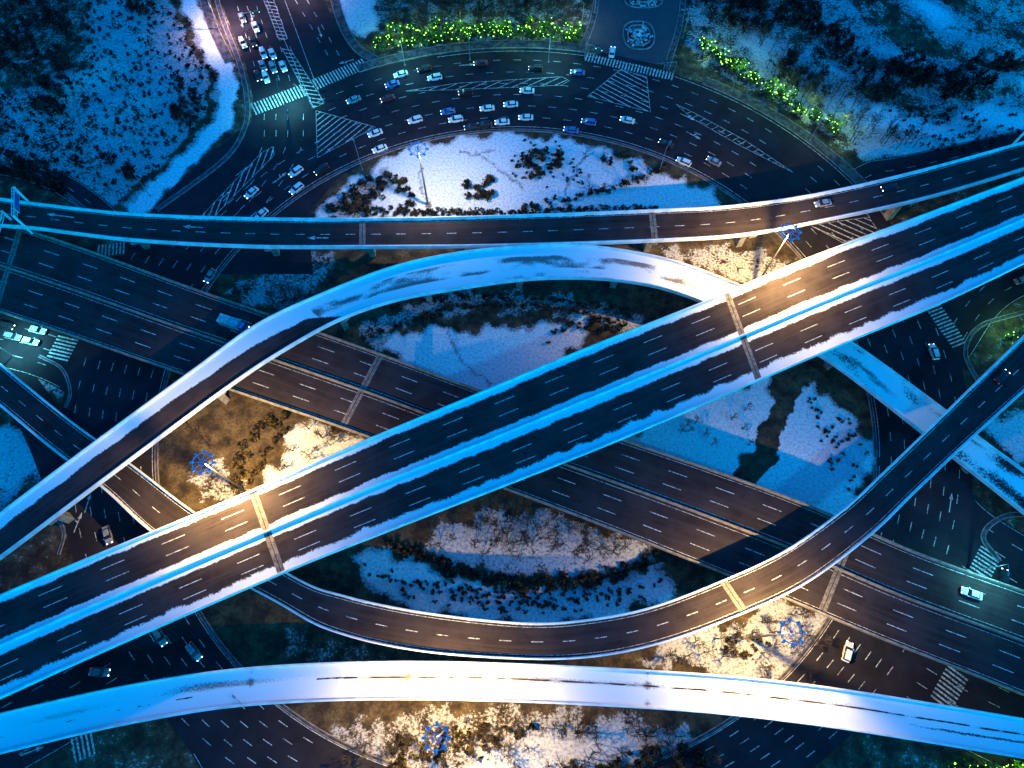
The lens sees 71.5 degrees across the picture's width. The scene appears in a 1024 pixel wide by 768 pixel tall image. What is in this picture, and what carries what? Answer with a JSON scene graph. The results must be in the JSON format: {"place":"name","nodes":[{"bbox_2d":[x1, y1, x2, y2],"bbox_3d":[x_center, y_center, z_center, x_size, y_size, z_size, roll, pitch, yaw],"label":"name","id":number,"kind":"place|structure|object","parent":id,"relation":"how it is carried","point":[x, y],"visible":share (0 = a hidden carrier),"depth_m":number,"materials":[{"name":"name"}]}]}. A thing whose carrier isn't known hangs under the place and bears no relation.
{"place":"outdoors","nodes":[
{"label":"outdoors","id":0,"kind":"place"},
{"bbox_2d":[0,0,1023,767],"bbox_3d":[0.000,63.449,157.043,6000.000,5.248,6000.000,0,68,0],"label":"ground","id":1,"kind":"structure","parent":0,"point":[788,452],"depth_m":190.54,"materials":[{"name":"white snow"}]},
{"bbox_2d":[101,171,119,197],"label":"street lamp","id":2,"kind":"object","parent":1,"relation":"on","point":[109,185],"visible":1,"depth_m":201.82,"materials":[{"name":"metal"}]},
{"bbox_2d":[189,450,249,492],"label":"mast light","id":3,"kind":"object","parent":1,"relation":"on","point":[217,472],"visible":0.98,"depth_m":150.18,"materials":[{"name":"metal"}]},
{"bbox_2d":[407,140,430,206],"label":"mast light","id":4,"kind":"object","parent":1,"relation":"on","point":[427,204],"visible":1,"depth_m":185.22,"materials":[{"name":"metal"}]},
{"bbox_2d":[421,721,451,754],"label":"mast light","id":5,"kind":"object","parent":1,"relation":"on","point":[444,747],"visible":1,"depth_m":131.20,"materials":[{"name":"metal"}]},
{"bbox_2d":[0,228,1023,695],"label":"expressway viaduct","id":6,"kind":"object","parent":1,"relation":"on","point":[872,584],"visible":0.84,"depth_m":169.49,"materials":[{"name":"asphalt"}]},
{"bbox_2d":[216,313,249,332],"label":"box truck","id":7,"kind":"object","parent":6,"relation":"on","point":[224,320],"visible":0.88,"depth_m":181.89,"materials":[{"name":"blue paint"}]},
{"bbox_2d":[960,587,982,600],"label":"car","id":8,"kind":"object","parent":6,"relation":"on","point":[972,593],"visible":1,"depth_m":158.40,"materials":[{"name":"white paint"}]},
{"bbox_2d":[0,334,1023,659],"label":"curved ramp bridge","id":9,"kind":"structure","parent":1,"relation":"on","point":[874,506],"depth_m":156.69,"materials":[{"name":"concrete"}]},
{"bbox_2d":[993,369,1009,384],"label":"car","id":10,"kind":"object","parent":9,"relation":"on","point":[1001,376],"visible":1,"depth_m":171.75,"materials":[{"name":"paint"}]},
{"bbox_2d":[0,141,1023,256],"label":"flyover ramp","id":11,"kind":"structure","parent":1,"relation":"on","point":[739,223],"depth_m":191.67,"materials":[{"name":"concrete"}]},
{"bbox_2d":[0,210,11,230],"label":"sign gantry","id":12,"kind":"object","parent":11,"relation":"attached to","point":[6,215],"visible":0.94,"depth_m":190.40,"materials":[{"name":"grey metal"}]},
{"bbox_2d":[11,186,32,233],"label":"sign gantry","id":13,"kind":"object","parent":11,"relation":"on","point":[17,194],"visible":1,"depth_m":189.20,"materials":[{"name":"grey metal"}]},
{"bbox_2d":[814,199,831,207],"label":"car","id":14,"kind":"object","parent":11,"relation":"on","point":[823,203],"visible":1,"depth_m":190.44,"materials":[{"name":"silver metal"}]},
{"bbox_2d":[880,183,898,192],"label":"car","id":15,"kind":"object","parent":11,"relation":"on","point":[885,188],"visible":1,"depth_m":191.52,"materials":[{"name":"paint"}]},
{"bbox_2d":[1012,132,1023,143],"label":"sign gantry","id":16,"kind":"object","parent":11,"relation":"on","point":[1019,137],"visible":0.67,"depth_m":194.49,"materials":[{"name":"grey metal"}]},
{"bbox_2d":[0,0,1023,195],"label":"park grove","id":17,"kind":"object","parent":1,"relation":"on","point":[955,85],"visible":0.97,"depth_m":220.69,"materials":[{"name":"green plant"}]},
{"bbox_2d":[0,0,1023,187],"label":"park shrubs","id":18,"kind":"object","parent":1,"relation":"on","point":[207,66],"visible":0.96,"depth_m":217.25,"materials":[{"name":"green plant"}]},
{"bbox_2d":[229,138,868,767],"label":"shrub beds","id":19,"kind":"object","parent":1,"relation":"on","point":[595,578],"visible":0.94,"depth_m":174.61,"materials":[{"name":"green plant"}]},
{"bbox_2d":[184,0,929,767],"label":"bare winter trees","id":20,"kind":"object","parent":1,"relation":"on","point":[448,306],"visible":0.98,"depth_m":168.68,"materials":[{"name":"brown plant"}]},
{"bbox_2d":[374,15,1023,767],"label":"string lit trees","id":21,"kind":"object","parent":1,"relation":"on","point":[566,39],"visible":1,"depth_m":225.83,"materials":[{"name":"green plant"}]},
{"bbox_2d":[746,617,805,646],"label":"mast light","id":22,"kind":"object","parent":1,"relation":"on","point":[780,633],"visible":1,"depth_m":138.42,"materials":[{"name":"metal"}]},
{"bbox_2d":[761,222,801,276],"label":"mast light","id":23,"kind":"object","parent":1,"relation":"on","point":[785,238],"visible":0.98,"depth_m":170.45,"materials":[{"name":"metal"}]},
{"bbox_2d":[0,0,1023,767],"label":"road","id":24,"kind":"structure","parent":0,"point":[290,132],"depth_m":198.48,"materials":[{"name":"black asphalt"}]},
{"bbox_2d":[0,321,14,330],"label":"car","id":25,"kind":"object","parent":24,"relation":"on","point":[10,326],"visible":1,"depth_m":190.49,"materials":[{"name":"paint"}]},
{"bbox_2d":[3,331,21,341],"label":"car","id":26,"kind":"object","parent":24,"relation":"on","point":[12,336],"visible":1,"depth_m":189.08,"materials":[{"name":"silver metal"}]},
{"bbox_2d":[21,337,39,345],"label":"car","id":27,"kind":"object","parent":24,"relation":"on","point":[30,341],"visible":1,"depth_m":188.76,"materials":[{"name":"white paint"}]},
{"bbox_2d":[28,325,46,334],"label":"car","id":28,"kind":"object","parent":24,"relation":"on","point":[37,330],"visible":0.99,"depth_m":189.99,"materials":[{"name":"white paint"}]},
{"bbox_2d":[88,667,110,677],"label":"car","id":29,"kind":"object","parent":24,"relation":"on","point":[99,672],"visible":1,"depth_m":158.27,"materials":[{"name":"silver metal"}]},
{"bbox_2d":[102,525,113,544],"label":"car","id":30,"kind":"object","parent":24,"relation":"on","point":[108,539],"visible":1,"depth_m":169.46,"materials":[{"name":"silver metal"}]},
{"bbox_2d":[151,628,167,646],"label":"car","id":31,"kind":"object","parent":24,"relation":"on","point":[160,637],"visible":0.84,"depth_m":160.77,"materials":[{"name":"silver metal"}]},
{"bbox_2d":[185,642,202,661],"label":"car","id":32,"kind":"object","parent":24,"relation":"on","point":[195,653],"visible":1,"depth_m":159.62,"materials":[{"name":"silver metal"}]},
{"bbox_2d":[204,268,216,282],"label":"car","id":33,"kind":"object","parent":24,"relation":"on","point":[210,275],"visible":1,"depth_m":196.18,"materials":[{"name":"silver metal"}]},
{"bbox_2d":[238,12,246,23],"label":"car","id":34,"kind":"object","parent":24,"relation":"on","point":[240,16],"visible":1,"depth_m":232.43,"materials":[{"name":"silver metal"}]},
{"bbox_2d":[238,36,247,48],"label":"car","id":35,"kind":"object","parent":24,"relation":"on","point":[241,39],"visible":1,"depth_m":228.25,"materials":[{"name":"white paint"}]},
{"bbox_2d":[244,186,258,198],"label":"car","id":36,"kind":"object","parent":24,"relation":"on","point":[251,192],"visible":1,"depth_m":206.62,"materials":[{"name":"white paint"}]},
{"bbox_2d":[248,34,256,46],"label":"car","id":37,"kind":"object","parent":24,"relation":"on","point":[251,38],"visible":1,"depth_m":228.50,"materials":[{"name":"paint"}]},
{"bbox_2d":[251,21,259,32],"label":"car","id":38,"kind":"object","parent":24,"relation":"on","point":[255,27],"visible":1,"depth_m":230.94,"materials":[{"name":"white paint"}]},
{"bbox_2d":[254,69,262,81],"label":"car","id":39,"kind":"object","parent":24,"relation":"on","point":[258,75],"visible":1,"depth_m":223.22,"materials":[{"name":"paint"}]},
{"bbox_2d":[255,207,268,216],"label":"car","id":40,"kind":"object","parent":24,"relation":"on","point":[263,212],"visible":0.69,"depth_m":203.85,"materials":[{"name":"white paint"}]},
{"bbox_2d":[258,60,266,70],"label":"car","id":41,"kind":"object","parent":24,"relation":"on","point":[262,65],"visible":1,"depth_m":224.74,"materials":[{"name":"silver metal"}]},
{"bbox_2d":[259,46,267,58],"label":"car","id":42,"kind":"object","parent":24,"relation":"on","point":[262,51],"visible":1,"depth_m":226.58,"materials":[{"name":"white paint"}]},
{"bbox_2d":[261,70,270,83],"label":"car","id":43,"kind":"object","parent":24,"relation":"on","point":[265,76],"visible":1,"depth_m":222.83,"materials":[{"name":"white paint"}]},
{"bbox_2d":[268,48,276,59],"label":"car","id":44,"kind":"object","parent":24,"relation":"on","point":[272,54],"visible":1,"depth_m":226.59,"materials":[{"name":"white paint"}]},
{"bbox_2d":[268,61,277,73],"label":"car","id":45,"kind":"object","parent":24,"relation":"on","point":[273,67],"visible":1,"depth_m":224.33,"materials":[{"name":"silver metal"}]},
{"bbox_2d":[278,60,287,72],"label":"car","id":46,"kind":"object","parent":24,"relation":"on","point":[283,66],"visible":1,"depth_m":224.66,"materials":[{"name":"white paint"}]},
{"bbox_2d":[288,165,303,177],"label":"car","id":47,"kind":"object","parent":24,"relation":"on","point":[295,171],"visible":1,"depth_m":209.33,"materials":[{"name":"white paint"}]},
{"bbox_2d":[289,182,303,194],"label":"car","id":48,"kind":"object","parent":24,"relation":"on","point":[296,188],"visible":1,"depth_m":207.04,"materials":[{"name":"white paint"}]},
{"bbox_2d":[314,163,328,175],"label":"car","id":49,"kind":"object","parent":24,"relation":"on","point":[322,168],"visible":1,"depth_m":209.58,"materials":[{"name":"paint"}]},
{"bbox_2d":[346,95,360,104],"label":"car","id":50,"kind":"object","parent":24,"relation":"on","point":[353,99],"visible":1,"depth_m":219.73,"materials":[{"name":"teal paint"}]},
{"bbox_2d":[367,128,382,137],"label":"car","id":51,"kind":"object","parent":24,"relation":"on","point":[375,132],"visible":1,"depth_m":214.88,"materials":[{"name":"white paint"}]},
{"bbox_2d":[372,144,387,153],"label":"car","id":52,"kind":"object","parent":24,"relation":"on","point":[379,148],"visible":1,"depth_m":212.64,"materials":[{"name":"white paint"}]},
{"bbox_2d":[380,94,394,102],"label":"car","id":53,"kind":"object","parent":24,"relation":"on","point":[387,98],"visible":1,"depth_m":219.94,"materials":[{"name":"red paint"}]},
{"bbox_2d":[385,80,399,88],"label":"car","id":54,"kind":"object","parent":24,"relation":"on","point":[391,84],"visible":1,"depth_m":222.09,"materials":[{"name":"blue paint"}]},
{"bbox_2d":[393,70,407,78],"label":"car","id":55,"kind":"object","parent":24,"relation":"on","point":[399,74],"visible":1,"depth_m":223.61,"materials":[{"name":"white paint"}]},
{"bbox_2d":[407,115,422,124],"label":"car","id":56,"kind":"object","parent":24,"relation":"on","point":[415,119],"visible":1,"depth_m":216.59,"materials":[{"name":"white paint"}]},
{"bbox_2d":[417,64,431,73],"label":"car","id":57,"kind":"object","parent":24,"relation":"on","point":[424,68],"visible":1,"depth_m":224.30,"materials":[{"name":"paint"}]},
{"bbox_2d":[427,73,441,81],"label":"car","id":58,"kind":"object","parent":24,"relation":"on","point":[434,77],"visible":1,"depth_m":222.99,"materials":[{"name":"white paint"}]},
{"bbox_2d":[440,107,455,115],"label":"car","id":59,"kind":"object","parent":24,"relation":"on","point":[446,111],"visible":1,"depth_m":218.03,"materials":[{"name":"blue paint"}]},
{"bbox_2d":[448,115,462,123],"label":"car","id":60,"kind":"object","parent":24,"relation":"on","point":[455,119],"visible":1,"depth_m":216.70,"materials":[{"name":"white paint"}]},
{"bbox_2d":[458,88,472,96],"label":"car","id":61,"kind":"object","parent":24,"relation":"on","point":[465,92],"visible":1,"depth_m":220.72,"materials":[{"name":"paint"}]},
{"bbox_2d":[464,123,478,131],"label":"car","id":62,"kind":"object","parent":24,"relation":"on","point":[470,126],"visible":1,"depth_m":215.59,"materials":[{"name":"paint"}]},
{"bbox_2d":[473,59,487,66],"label":"car","id":63,"kind":"object","parent":24,"relation":"on","point":[482,62],"visible":1,"depth_m":225.37,"materials":[{"name":"red paint"}]},
{"bbox_2d":[478,120,491,128],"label":"car","id":64,"kind":"object","parent":24,"relation":"on","point":[485,124],"visible":1,"depth_m":215.93,"materials":[{"name":"paint"}]},
{"bbox_2d":[480,104,494,111],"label":"car","id":65,"kind":"object","parent":24,"relation":"on","point":[489,107],"visible":1,"depth_m":218.50,"materials":[{"name":"white paint"}]},
{"bbox_2d":[495,118,509,125],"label":"car","id":66,"kind":"object","parent":24,"relation":"on","point":[502,121],"visible":1,"depth_m":216.48,"materials":[{"name":"white paint"}]},
{"bbox_2d":[503,101,517,107],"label":"car","id":67,"kind":"object","parent":24,"relation":"on","point":[509,104],"visible":1,"depth_m":219.10,"materials":[{"name":"white paint"}]},
{"bbox_2d":[0,177,1023,698],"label":"highway overpass","id":68,"kind":"object","parent":24,"relation":"on","point":[582,401],"visible":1,"depth_m":164.79,"materials":[{"name":"concrete"}]},
{"bbox_2d":[0,661,1023,758],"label":"snow covered flyover","id":69,"kind":"object","parent":24,"relation":"on","point":[729,695],"visible":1,"depth_m":148.31,"materials":[{"name":"snow"}]},
{"bbox_2d":[0,243,1023,559],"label":"snowy ramp bridge","id":70,"kind":"structure","parent":24,"relation":"on","point":[70,483],"depth_m":177.65,"materials":[{"name":"snow"}]},
{"bbox_2d":[0,0,1023,767],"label":"road markings","id":71,"kind":"object","parent":24,"relation":"on","point":[512,126],"visible":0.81,"depth_m":206.25,"materials":[{"name":"white paint"}]},
{"bbox_2d":[518,114,532,120],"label":"car","id":72,"kind":"object","parent":24,"relation":"on","point":[526,117],"visible":1,"depth_m":217.20,"materials":[{"name":"white paint"}]},
{"bbox_2d":[520,87,533,94],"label":"car","id":73,"kind":"object","parent":24,"relation":"on","point":[527,90],"visible":1,"depth_m":221.13,"materials":[{"name":"white paint"}]},
{"bbox_2d":[528,64,542,71],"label":"car","id":74,"kind":"object","parent":24,"relation":"on","point":[536,67],"visible":1,"depth_m":224.36,"materials":[{"name":"paint"}]},
{"bbox_2d":[563,126,578,133],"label":"car","id":75,"kind":"object","parent":24,"relation":"on","point":[570,129],"visible":1,"depth_m":215.34,"materials":[{"name":"blue paint"}]},
{"bbox_2d":[570,68,584,75],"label":"car","id":76,"kind":"object","parent":24,"relation":"on","point":[579,72],"visible":1,"depth_m":223.96,"materials":[{"name":"blue paint"}]},
{"bbox_2d":[581,118,595,126],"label":"car","id":77,"kind":"object","parent":24,"relation":"on","point":[589,121],"visible":1,"depth_m":216.34,"materials":[{"name":"blue paint"}]},
{"bbox_2d":[620,116,634,124],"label":"car","id":78,"kind":"object","parent":24,"relation":"on","point":[628,120],"visible":1,"depth_m":216.75,"materials":[{"name":"white paint"}]},
{"bbox_2d":[658,139,673,148],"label":"car","id":79,"kind":"object","parent":24,"relation":"on","point":[663,142],"visible":0.98,"depth_m":213.38,"materials":[{"name":"paint"}]},
{"bbox_2d":[676,157,691,166],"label":"car","id":80,"kind":"object","parent":24,"relation":"on","point":[685,162],"visible":1,"depth_m":210.64,"materials":[{"name":"white paint"}]},
{"bbox_2d":[706,156,721,166],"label":"car","id":81,"kind":"object","parent":24,"relation":"on","point":[716,162],"visible":1,"depth_m":210.83,"materials":[{"name":"silver metal"}]},
{"bbox_2d":[841,641,853,662],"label":"car","id":82,"kind":"object","parent":24,"relation":"on","point":[847,652],"visible":1,"depth_m":159.60,"materials":[{"name":"white paint"}]},
{"bbox_2d":[927,344,939,359],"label":"car","id":83,"kind":"object","parent":24,"relation":"on","point":[934,351],"visible":1,"depth_m":187.37,"materials":[{"name":"white paint"}]},
{"bbox_2d":[999,568,1009,583],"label":"car","id":84,"kind":"object","parent":24,"relation":"on","point":[1003,576],"visible":0.63,"depth_m":166.11,"materials":[{"name":"paint"}]},
{"bbox_2d":[1013,275,1023,284],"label":"car","id":85,"kind":"object","parent":24,"relation":"on","point":[1018,280],"visible":1,"depth_m":195.65,"materials":[{"name":"silver metal"}]},
{"bbox_2d":[0,0,1023,767],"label":"pavement","id":86,"kind":"structure","parent":0,"point":[822,148],"depth_m":215.62,"materials":[{"name":"asphalt"},{"name":"paint"}]},
{"bbox_2d":[589,0,678,65],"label":"plaza","id":87,"kind":"structure","parent":0,"point":[613,17],"depth_m":232.39,"materials":[{"name":"tile"}]},
{"bbox_2d":[608,46,615,57],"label":"car","id":88,"kind":"object","parent":87,"relation":"on","point":[612,52],"visible":1,"depth_m":226.64,"materials":[{"name":"white paint"}]},
{"bbox_2d":[623,21,654,49],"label":"planter bed","id":89,"kind":"object","parent":87,"relation":"on","point":[638,34],"visible":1,"depth_m":230.66,"materials":[{"name":"stone"}]},
{"bbox_2d":[624,0,662,7],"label":"planter bed","id":90,"kind":"object","parent":87,"relation":"on","point":[641,4],"visible":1,"depth_m":235.98,"materials":[{"name":"stone"}]},
{"bbox_2d":[982,564,1009,575],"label":"street lamp","id":91,"kind":"object","parent":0,"point":[983,569],"visible":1,"depth_m":156.18,"materials":[{"name":"metal"}]}
]}

